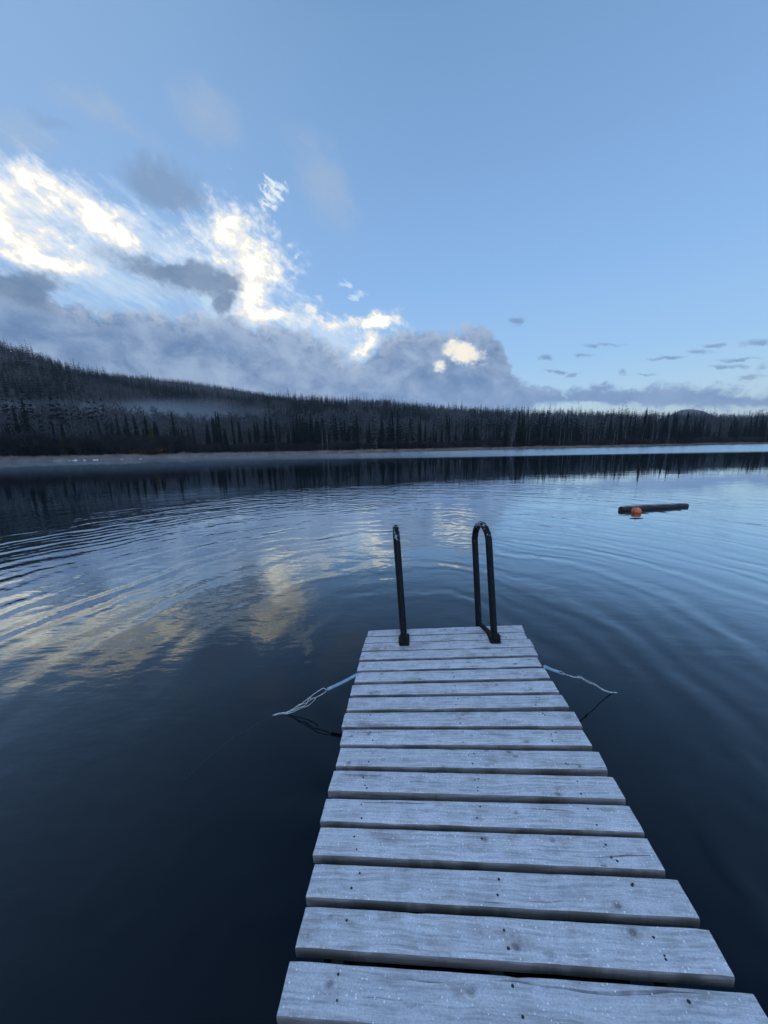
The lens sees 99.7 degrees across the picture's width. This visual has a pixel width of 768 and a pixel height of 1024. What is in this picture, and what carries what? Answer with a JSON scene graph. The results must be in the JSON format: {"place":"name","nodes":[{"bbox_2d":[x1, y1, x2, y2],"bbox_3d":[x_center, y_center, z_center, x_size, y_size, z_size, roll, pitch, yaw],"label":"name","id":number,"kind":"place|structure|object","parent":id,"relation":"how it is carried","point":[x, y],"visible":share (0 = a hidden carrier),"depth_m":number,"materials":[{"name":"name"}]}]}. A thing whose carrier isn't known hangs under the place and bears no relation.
{"place":"outdoors","nodes":[
{"label":"outdoors","id":0,"kind":"place"},
{"bbox_2d":[0,351,763,460],"bbox_3d":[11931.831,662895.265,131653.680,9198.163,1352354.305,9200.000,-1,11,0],"label":"ground","id":1,"kind":"structure","parent":0,"point":[7,402],"depth_m":324.37,"materials":[{"name":"green plant"}]},
{"bbox_2d":[11,403,23,457],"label":"spruce tree","id":2,"kind":"object","parent":1,"relation":"on","point":[17,426],"visible":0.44,"depth_m":83.87,"materials":[{"name":"green plant"}]},
{"bbox_2d":[19,399,35,456],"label":"spruce tree","id":3,"kind":"object","parent":1,"relation":"on","point":[26,424],"visible":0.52,"depth_m":83.40,"materials":[{"name":"green plant"}]},
{"bbox_2d":[51,421,59,456],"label":"spruce tree","id":4,"kind":"object","parent":1,"relation":"on","point":[53,434],"visible":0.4,"depth_m":83.51,"materials":[{"name":"green plant"}]},
{"bbox_2d":[59,436,69,455],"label":"larch tree","id":5,"kind":"object","parent":1,"relation":"on","point":[65,451],"visible":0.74,"depth_m":81.27,"materials":[{"name":"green plant"}]},
{"bbox_2d":[96,416,101,436],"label":"spruce tree","id":6,"kind":"object","parent":1,"relation":"on","point":[99,429],"visible":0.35,"depth_m":90.43,"materials":[{"name":"green plant"}]},
{"bbox_2d":[115,414,126,453],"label":"spruce tree","id":7,"kind":"object","parent":1,"relation":"on","point":[118,431],"visible":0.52,"depth_m":88.00,"materials":[{"name":"green plant"}]},
{"bbox_2d":[123,415,131,436],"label":"spruce tree","id":8,"kind":"object","parent":1,"relation":"on","point":[125,418],"visible":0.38,"depth_m":94.44,"materials":[{"name":"green plant"}]},
{"bbox_2d":[126,421,134,455],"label":"spruce tree","id":9,"kind":"object","parent":1,"relation":"on","point":[129,436],"visible":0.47,"depth_m":90.68,"materials":[{"name":"green plant"}]},
{"bbox_2d":[132,414,140,440],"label":"spruce tree","id":10,"kind":"object","parent":1,"relation":"on","point":[135,428],"visible":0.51,"depth_m":96.03,"materials":[{"name":"green plant"}]},
{"bbox_2d":[125,447,166,455],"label":"rusty bush","id":11,"kind":"object","parent":1,"relation":"on","point":[149,452],"visible":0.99,"depth_m":86.13,"materials":[{"name":"brown plant"}]},
{"bbox_2d":[144,416,148,442],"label":"spruce tree","id":12,"kind":"object","parent":1,"relation":"on","point":[146,430],"visible":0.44,"depth_m":97.68,"materials":[{"name":"green plant"}]},
{"bbox_2d":[147,424,156,450],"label":"larch tree","id":13,"kind":"object","parent":1,"relation":"on","point":[150,432],"visible":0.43,"depth_m":92.45,"materials":[{"name":"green plant"}]},
{"bbox_2d":[171,413,177,437],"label":"spruce tree","id":14,"kind":"object","parent":1,"relation":"on","point":[174,429],"visible":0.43,"depth_m":102.39,"materials":[{"name":"green plant"}]},
{"bbox_2d":[206,425,211,452],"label":"spruce tree","id":15,"kind":"object","parent":1,"relation":"on","point":[208,440],"visible":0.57,"depth_m":108.62,"materials":[{"name":"green plant"}]},
{"bbox_2d":[211,417,214,442],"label":"spruce tree","id":16,"kind":"object","parent":1,"relation":"on","point":[212,428],"visible":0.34,"depth_m":120.56,"materials":[{"name":"green plant"}]},
{"bbox_2d":[212,419,215,444],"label":"spruce tree","id":17,"kind":"object","parent":1,"relation":"on","point":[213,439],"visible":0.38,"depth_m":112.87,"materials":[{"name":"green plant"}]},
{"bbox_2d":[214,412,220,453],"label":"spruce tree","id":18,"kind":"object","parent":1,"relation":"on","point":[216,436],"visible":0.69,"depth_m":107.81,"materials":[{"name":"green plant"}]},
{"bbox_2d":[217,412,224,452],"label":"spruce tree","id":19,"kind":"object","parent":1,"relation":"on","point":[219,433],"visible":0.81,"depth_m":105.19,"materials":[{"name":"green plant"}]},
{"bbox_2d":[225,428,229,451],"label":"spruce tree","id":20,"kind":"object","parent":1,"relation":"on","point":[227,442],"visible":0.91,"depth_m":104.38,"materials":[{"name":"green plant"}]},
{"bbox_2d":[231,417,236,444],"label":"spruce tree","id":21,"kind":"object","parent":1,"relation":"on","point":[234,437],"visible":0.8,"depth_m":128.41,"materials":[{"name":"green plant"}]},
{"bbox_2d":[237,421,241,443],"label":"spruce tree","id":22,"kind":"object","parent":1,"relation":"on","point":[239,437],"visible":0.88,"depth_m":118.24,"materials":[{"name":"green plant"}]},
{"bbox_2d":[253,423,257,443],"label":"spruce tree","id":23,"kind":"object","parent":1,"relation":"on","point":[255,437],"visible":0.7,"depth_m":115.79,"materials":[{"name":"green plant"}]},
{"bbox_2d":[256,422,261,442],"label":"spruce tree","id":24,"kind":"object","parent":1,"relation":"on","point":[258,434],"visible":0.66,"depth_m":122.76,"materials":[{"name":"green plant"}]},
{"bbox_2d":[262,417,269,450],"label":"spruce tree","id":25,"kind":"object","parent":1,"relation":"on","point":[265,426],"visible":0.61,"depth_m":112.53,"materials":[{"name":"green plant"}]},
{"bbox_2d":[268,415,275,450],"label":"spruce tree","id":26,"kind":"object","parent":1,"relation":"on","point":[271,433],"visible":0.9,"depth_m":111.87,"materials":[{"name":"green plant"}]},
{"bbox_2d":[275,419,278,450],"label":"spruce tree","id":27,"kind":"object","parent":1,"relation":"on","point":[277,434],"visible":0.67,"depth_m":139.21,"materials":[{"name":"green plant"}]},
{"bbox_2d":[278,428,281,450],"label":"spruce tree","id":28,"kind":"object","parent":1,"relation":"on","point":[279,435],"visible":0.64,"depth_m":122.63,"materials":[{"name":"green plant"}]},
{"bbox_2d":[291,423,297,451],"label":"spruce tree","id":29,"kind":"object","parent":1,"relation":"on","point":[293,437],"visible":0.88,"depth_m":113.82,"materials":[{"name":"green plant"}]},
{"bbox_2d":[295,413,298,442],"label":"spruce tree","id":30,"kind":"object","parent":1,"relation":"on","point":[298,427],"visible":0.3,"depth_m":133.48,"materials":[{"name":"green plant"}]},
{"bbox_2d":[298,419,304,449],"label":"spruce tree","id":31,"kind":"object","parent":1,"relation":"on","point":[301,436],"visible":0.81,"depth_m":118.25,"materials":[{"name":"green plant"}]},
{"bbox_2d":[302,416,306,450],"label":"spruce tree","id":32,"kind":"object","parent":1,"relation":"on","point":[303,430],"visible":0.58,"depth_m":128.33,"materials":[{"name":"green plant"}]},
{"bbox_2d":[308,413,314,443],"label":"spruce tree","id":33,"kind":"object","parent":1,"relation":"on","point":[311,436],"visible":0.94,"depth_m":124.44,"materials":[{"name":"green plant"}]},
{"bbox_2d":[314,417,319,450],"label":"spruce tree","id":34,"kind":"object","parent":1,"relation":"on","point":[316,439],"visible":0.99,"depth_m":117.61,"materials":[{"name":"green plant"}]},
{"bbox_2d":[321,418,324,448],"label":"spruce tree","id":35,"kind":"object","parent":1,"relation":"on","point":[323,440],"visible":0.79,"depth_m":138.74,"materials":[{"name":"green plant"}]},
{"bbox_2d":[333,418,338,441],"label":"spruce tree","id":36,"kind":"object","parent":1,"relation":"on","point":[336,434],"visible":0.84,"depth_m":140.88,"materials":[{"name":"green plant"}]},
{"bbox_2d":[340,423,343,449],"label":"spruce tree","id":37,"kind":"object","parent":1,"relation":"on","point":[342,435],"visible":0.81,"depth_m":129.54,"materials":[{"name":"green plant"}]},
{"bbox_2d":[343,423,346,449],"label":"spruce tree","id":38,"kind":"object","parent":1,"relation":"on","point":[344,438],"visible":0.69,"depth_m":136.23,"materials":[{"name":"green plant"}]},
{"bbox_2d":[347,423,350,441],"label":"spruce tree","id":39,"kind":"object","parent":1,"relation":"on","point":[348,435],"visible":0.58,"depth_m":138.75,"materials":[{"name":"green plant"}]},
{"bbox_2d":[352,413,360,449],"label":"spruce tree","id":40,"kind":"object","parent":1,"relation":"on","point":[357,442],"visible":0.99,"depth_m":119.73,"materials":[{"name":"green plant"}]},
{"bbox_2d":[366,423,371,444],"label":"spruce tree","id":41,"kind":"object","parent":1,"relation":"on","point":[369,438],"visible":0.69,"depth_m":134.27,"materials":[{"name":"green plant"}]},
{"bbox_2d":[378,416,384,448],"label":"spruce tree","id":42,"kind":"object","parent":1,"relation":"on","point":[381,436],"visible":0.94,"depth_m":127.63,"materials":[{"name":"green plant"}]},
{"bbox_2d":[0,341,767,450],"bbox_3d":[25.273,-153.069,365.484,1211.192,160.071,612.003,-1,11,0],"label":"bare forest","id":43,"kind":"object","parent":1,"relation":"on","point":[164,421],"visible":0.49,"depth_m":219.40,"materials":[{"name":"black plant"}]},
{"bbox_2d":[0,339,767,447],"bbox_3d":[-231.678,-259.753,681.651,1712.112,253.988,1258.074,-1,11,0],"label":"spruce forest","id":44,"kind":"object","parent":1,"relation":"on","point":[174,392],"visible":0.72,"depth_m":338.03,"materials":[{"name":"green plant"}]},
{"bbox_2d":[0,427,767,457],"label":"undergrowth","id":45,"kind":"object","parent":1,"relation":"on","point":[32,444],"visible":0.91,"depth_m":96.91,"materials":[{"name":"green plant"}]},
{"bbox_2d":[387,418,391,444],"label":"spruce tree","id":46,"kind":"object","parent":1,"relation":"on","point":[389,433],"visible":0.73,"depth_m":144.29,"materials":[{"name":"green plant"}]},
{"bbox_2d":[390,413,396,444],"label":"spruce tree","id":47,"kind":"object","parent":1,"relation":"on","point":[392,432],"visible":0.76,"depth_m":139.22,"materials":[{"name":"green plant"}]},
{"bbox_2d":[395,410,400,449],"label":"spruce tree","id":48,"kind":"object","parent":1,"relation":"on","point":[398,437],"visible":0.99,"depth_m":125.36,"materials":[{"name":"green plant"}]},
{"bbox_2d":[407,419,412,448],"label":"spruce tree","id":49,"kind":"object","parent":1,"relation":"on","point":[410,433],"visible":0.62,"depth_m":146.81,"materials":[{"name":"green plant"}]},
{"bbox_2d":[417,414,422,448],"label":"spruce tree","id":50,"kind":"object","parent":1,"relation":"on","point":[420,434],"visible":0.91,"depth_m":130.17,"materials":[{"name":"green plant"}]},
{"bbox_2d":[432,425,434,443],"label":"spruce tree","id":51,"kind":"object","parent":1,"relation":"on","point":[433,436],"visible":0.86,"depth_m":158.36,"materials":[{"name":"green plant"}]},
{"bbox_2d":[444,418,448,442],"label":"spruce tree","id":52,"kind":"object","parent":1,"relation":"on","point":[446,427],"visible":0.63,"depth_m":162.31,"materials":[{"name":"green plant"}]},
{"bbox_2d":[447,416,450,446],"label":"spruce tree","id":53,"kind":"object","parent":1,"relation":"on","point":[448,433],"visible":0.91,"depth_m":154.22,"materials":[{"name":"green plant"}]},
{"bbox_2d":[462,422,466,441],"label":"spruce tree","id":54,"kind":"object","parent":1,"relation":"on","point":[465,432],"visible":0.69,"depth_m":167.78,"materials":[{"name":"green plant"}]},
{"bbox_2d":[466,423,469,446],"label":"spruce tree","id":55,"kind":"object","parent":1,"relation":"on","point":[468,435],"visible":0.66,"depth_m":156.96,"materials":[{"name":"green plant"}]},
{"bbox_2d":[503,419,508,446],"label":"spruce tree","id":56,"kind":"object","parent":1,"relation":"on","point":[505,437],"visible":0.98,"depth_m":140.85,"materials":[{"name":"green plant"}]},
{"bbox_2d":[514,411,522,446],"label":"spruce tree","id":57,"kind":"object","parent":1,"relation":"on","point":[517,433],"visible":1,"depth_m":142.26,"materials":[{"name":"green plant"}]},
{"bbox_2d":[518,415,525,445],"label":"spruce tree","id":58,"kind":"object","parent":1,"relation":"on","point":[523,433],"visible":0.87,"depth_m":144.61,"materials":[{"name":"green plant"}]},
{"bbox_2d":[535,415,540,445],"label":"spruce tree","id":59,"kind":"object","parent":1,"relation":"on","point":[538,434],"visible":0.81,"depth_m":154.35,"materials":[{"name":"green plant"}]},
{"bbox_2d":[541,417,548,445],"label":"spruce tree","id":60,"kind":"object","parent":1,"relation":"on","point":[544,437],"visible":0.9,"depth_m":149.18,"materials":[{"name":"green plant"}]},
{"bbox_2d":[548,417,553,438],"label":"spruce tree","id":61,"kind":"object","parent":1,"relation":"on","point":[552,432],"visible":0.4,"depth_m":168.44,"materials":[{"name":"green plant"}]},
{"bbox_2d":[552,419,556,443],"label":"spruce tree","id":62,"kind":"object","parent":1,"relation":"on","point":[554,438],"visible":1,"depth_m":149.85,"materials":[{"name":"green plant"}]},
{"bbox_2d":[560,416,567,445],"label":"spruce tree","id":63,"kind":"object","parent":1,"relation":"on","point":[562,437],"visible":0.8,"depth_m":156.17,"materials":[{"name":"green plant"}]},
{"bbox_2d":[574,416,578,441],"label":"spruce tree","id":64,"kind":"object","parent":1,"relation":"on","point":[576,433],"visible":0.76,"depth_m":182.04,"materials":[{"name":"green plant"}]},
{"bbox_2d":[576,426,579,444],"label":"spruce tree","id":65,"kind":"object","parent":1,"relation":"on","point":[578,434],"visible":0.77,"depth_m":183.50,"materials":[{"name":"green plant"}]},
{"bbox_2d":[607,414,611,438],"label":"spruce tree","id":66,"kind":"object","parent":1,"relation":"on","point":[609,435],"visible":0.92,"depth_m":162.33,"materials":[{"name":"green plant"}]},
{"bbox_2d":[617,413,621,438],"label":"spruce tree","id":67,"kind":"object","parent":1,"relation":"on","point":[620,429],"visible":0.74,"depth_m":167.44,"materials":[{"name":"green plant"}]},
{"bbox_2d":[626,416,631,441],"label":"spruce tree","id":68,"kind":"object","parent":1,"relation":"on","point":[628,435],"visible":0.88,"depth_m":157.15,"materials":[{"name":"green plant"}]},
{"bbox_2d":[632,418,636,437],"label":"spruce tree","id":69,"kind":"object","parent":1,"relation":"on","point":[634,427],"visible":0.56,"depth_m":170.23,"materials":[{"name":"green plant"}]},
{"bbox_2d":[639,408,647,439],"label":"spruce tree","id":70,"kind":"object","parent":1,"relation":"on","point":[643,430],"visible":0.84,"depth_m":159.47,"materials":[{"name":"green plant"}]},
{"bbox_2d":[644,417,649,438],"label":"spruce tree","id":71,"kind":"object","parent":1,"relation":"on","point":[648,423],"visible":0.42,"depth_m":168.69,"materials":[{"name":"green plant"}]},
{"bbox_2d":[647,419,650,443],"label":"spruce tree","id":72,"kind":"object","parent":1,"relation":"on","point":[648,431],"visible":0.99,"depth_m":162.18,"materials":[{"name":"green plant"}]},
{"bbox_2d":[660,427,665,442],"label":"spruce tree","id":73,"kind":"object","parent":1,"relation":"on","point":[662,440],"visible":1,"depth_m":164.97,"materials":[{"name":"green plant"}]},
{"bbox_2d":[664,413,668,443],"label":"spruce tree","id":74,"kind":"object","parent":1,"relation":"on","point":[666,429],"visible":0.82,"depth_m":178.00,"materials":[{"name":"green plant"}]},
{"bbox_2d":[670,413,675,437],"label":"spruce tree","id":75,"kind":"object","parent":1,"relation":"on","point":[673,429],"visible":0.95,"depth_m":176.04,"materials":[{"name":"green plant"}]},
{"bbox_2d":[671,415,677,438],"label":"spruce tree","id":76,"kind":"object","parent":1,"relation":"on","point":[676,420],"visible":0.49,"depth_m":178.60,"materials":[{"name":"green plant"}]},
{"bbox_2d":[676,426,680,442],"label":"spruce tree","id":77,"kind":"object","parent":1,"relation":"on","point":[678,435],"visible":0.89,"depth_m":174.69,"materials":[{"name":"green plant"}]},
{"bbox_2d":[678,412,689,443],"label":"spruce tree","id":78,"kind":"object","parent":1,"relation":"on","point":[684,436],"visible":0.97,"depth_m":172.90,"materials":[{"name":"green plant"}]},
{"bbox_2d":[687,426,692,443],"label":"spruce tree","id":79,"kind":"object","parent":1,"relation":"on","point":[691,434],"visible":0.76,"depth_m":176.80,"materials":[{"name":"green plant"}]},
{"bbox_2d":[695,418,701,442],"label":"spruce tree","id":80,"kind":"object","parent":1,"relation":"on","point":[698,432],"visible":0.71,"depth_m":185.27,"materials":[{"name":"green plant"}]},
{"bbox_2d":[705,424,711,442],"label":"spruce tree","id":81,"kind":"object","parent":1,"relation":"on","point":[708,433],"visible":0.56,"depth_m":200.15,"materials":[{"name":"green plant"}]},
{"bbox_2d":[716,421,721,436],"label":"spruce tree","id":82,"kind":"object","parent":1,"relation":"on","point":[720,426],"visible":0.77,"depth_m":206.92,"materials":[{"name":"green plant"}]},
{"bbox_2d":[727,422,731,441],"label":"spruce tree","id":83,"kind":"object","parent":1,"relation":"on","point":[729,432],"visible":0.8,"depth_m":201.96,"materials":[{"name":"green plant"}]},
{"bbox_2d":[731,420,737,441],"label":"spruce tree","id":84,"kind":"object","parent":1,"relation":"on","point":[734,431],"visible":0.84,"depth_m":190.89,"materials":[{"name":"green plant"}]},
{"bbox_2d":[734,422,738,442],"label":"spruce tree","id":85,"kind":"object","parent":1,"relation":"on","point":[737,434],"visible":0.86,"depth_m":190.06,"materials":[{"name":"green plant"}]},
{"bbox_2d":[747,417,751,441],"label":"spruce tree","id":86,"kind":"object","parent":1,"relation":"on","point":[750,423],"visible":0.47,"depth_m":204.79,"materials":[{"name":"green plant"}]},
{"bbox_2d":[751,415,758,442],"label":"spruce tree","id":87,"kind":"object","parent":1,"relation":"on","point":[755,431],"visible":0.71,"depth_m":196.62,"materials":[{"name":"green plant"}]},
{"bbox_2d":[756,415,763,436],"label":"spruce tree","id":88,"kind":"object","parent":1,"relation":"on","point":[761,428],"visible":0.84,"depth_m":196.74,"materials":[{"name":"green plant"}]},
{"bbox_2d":[760,418,766,441],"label":"spruce tree","id":89,"kind":"object","parent":1,"relation":"on","point":[764,430],"visible":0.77,"depth_m":194.05,"materials":[{"name":"green plant"}]},
{"bbox_2d":[0,444,767,1023],"bbox_3d":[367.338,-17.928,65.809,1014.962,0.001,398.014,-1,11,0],"label":"water","id":90,"kind":"structure","parent":0,"point":[176,634],"depth_m":2.60,"materials":[{"name":"blue liquid"}]},
{"bbox_2d":[0,442,767,461],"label":"reeds","id":91,"kind":"object","parent":90,"relation":"in","point":[11,458],"visible":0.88,"depth_m":105.87,"materials":[{"name":"plant"}]},
{"bbox_2d":[277,625,767,1023],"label":"dock","id":92,"kind":"object","parent":90,"relation":"on","point":[474,742],"visible":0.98,"depth_m":1.10,"materials":[{"name":"grey wood"}]},
{"bbox_2d":[274,673,357,714],"bbox_3d":[-0.721,1.359,2.108,1.121,0.586,0.099,-3,11,-10],"label":"mooring rope","id":93,"kind":"object","parent":92,"relation":"attached to","point":[341,682],"visible":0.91,"depth_m":2.12,"materials":[{"name":"grey fabric"}]},
{"bbox_2d":[393,521,500,645],"bbox_3d":[0.461,0.864,2.544,0.788,1.589,0.444,0,11,5],"label":"swimming ladder","id":94,"kind":"object","parent":92,"relation":"attached to","point":[494,636],"visible":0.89,"depth_m":2.39,"materials":[{"name":"black metal"}]},
{"bbox_2d":[543,665,616,692],"bbox_3d":[1.483,1.206,2.193,0.989,0.576,0.115,-3,11,-9],"label":"mooring rope","id":95,"kind":"object","parent":92,"relation":"attached to","point":[551,669],"visible":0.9,"depth_m":2.13,"materials":[{"name":"grey fabric"}]},
{"bbox_2d":[631,506,641,513],"bbox_3d":[6.331,-0.028,8.130,0.210,0.235,0.210,-1,11,0],"label":"mooring buoy","id":96,"kind":"object","parent":90,"relation":"on","point":[636,510],"visible":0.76,"depth_m":8.06,"materials":[{"name":"orange plastic"}]},
{"bbox_2d":[618,503,688,510],"bbox_3d":[7.211,-0.126,8.644,2.122,0.190,0.186,-3,11,-11],"label":"floating log","id":97,"kind":"object","parent":90,"relation":"on","point":[649,506],"visible":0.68,"depth_m":8.56,"materials":[{"name":"wood"}]},
{"bbox_2d":[0,0,767,419],"label":"sky","id":98,"kind":"structure","parent":0,"point":[538,204],"materials":[{"name":"blue"}]},
{"bbox_2d":[663,409,708,420],"bbox_3d":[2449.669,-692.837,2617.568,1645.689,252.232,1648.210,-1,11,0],"label":"distant hill","id":99,"kind":"structure","parent":0,"point":[690,411],"depth_m":2421.09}
]}

